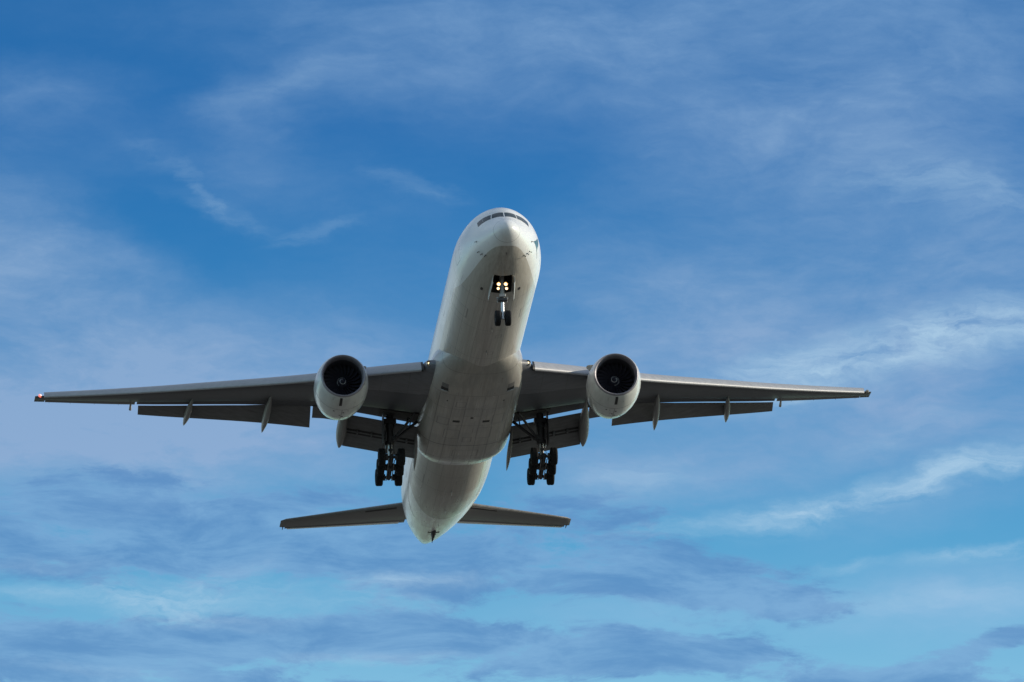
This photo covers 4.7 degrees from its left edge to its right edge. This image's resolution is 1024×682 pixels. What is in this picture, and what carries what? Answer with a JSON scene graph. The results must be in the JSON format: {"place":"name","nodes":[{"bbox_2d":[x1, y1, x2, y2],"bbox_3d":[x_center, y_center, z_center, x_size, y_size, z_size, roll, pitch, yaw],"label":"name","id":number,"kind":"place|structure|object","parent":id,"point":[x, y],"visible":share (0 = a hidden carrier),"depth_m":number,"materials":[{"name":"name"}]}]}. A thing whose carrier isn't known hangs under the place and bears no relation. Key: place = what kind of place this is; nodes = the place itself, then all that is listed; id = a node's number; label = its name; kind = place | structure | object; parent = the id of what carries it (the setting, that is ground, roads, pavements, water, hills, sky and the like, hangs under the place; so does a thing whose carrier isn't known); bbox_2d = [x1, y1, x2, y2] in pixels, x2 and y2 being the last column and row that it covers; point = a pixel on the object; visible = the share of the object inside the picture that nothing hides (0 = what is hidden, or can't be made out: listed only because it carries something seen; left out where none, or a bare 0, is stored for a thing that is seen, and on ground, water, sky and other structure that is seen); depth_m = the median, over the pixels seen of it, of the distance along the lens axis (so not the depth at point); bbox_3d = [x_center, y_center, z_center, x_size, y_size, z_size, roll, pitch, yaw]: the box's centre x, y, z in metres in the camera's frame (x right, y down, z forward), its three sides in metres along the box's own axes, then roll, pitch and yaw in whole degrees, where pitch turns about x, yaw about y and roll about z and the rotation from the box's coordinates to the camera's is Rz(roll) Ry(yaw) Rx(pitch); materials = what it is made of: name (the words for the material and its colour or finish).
{"place":"outdoors","nodes":[
{"label":"outdoors","id":0,"kind":"place"},
{"bbox_2d":[34,208,870,543],"bbox_3d":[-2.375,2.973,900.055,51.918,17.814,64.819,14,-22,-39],"label":"jet airliner","id":1,"kind":"object","parent":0,"point":[468,392],"visible":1,"depth_m":892.09,"materials":[{"name":"paint"}]},
{"bbox_2d":[0,0,1023,681],"label":"sky","id":2,"kind":"structure","parent":0,"point":[830,193],"materials":[{"name":"blue"}]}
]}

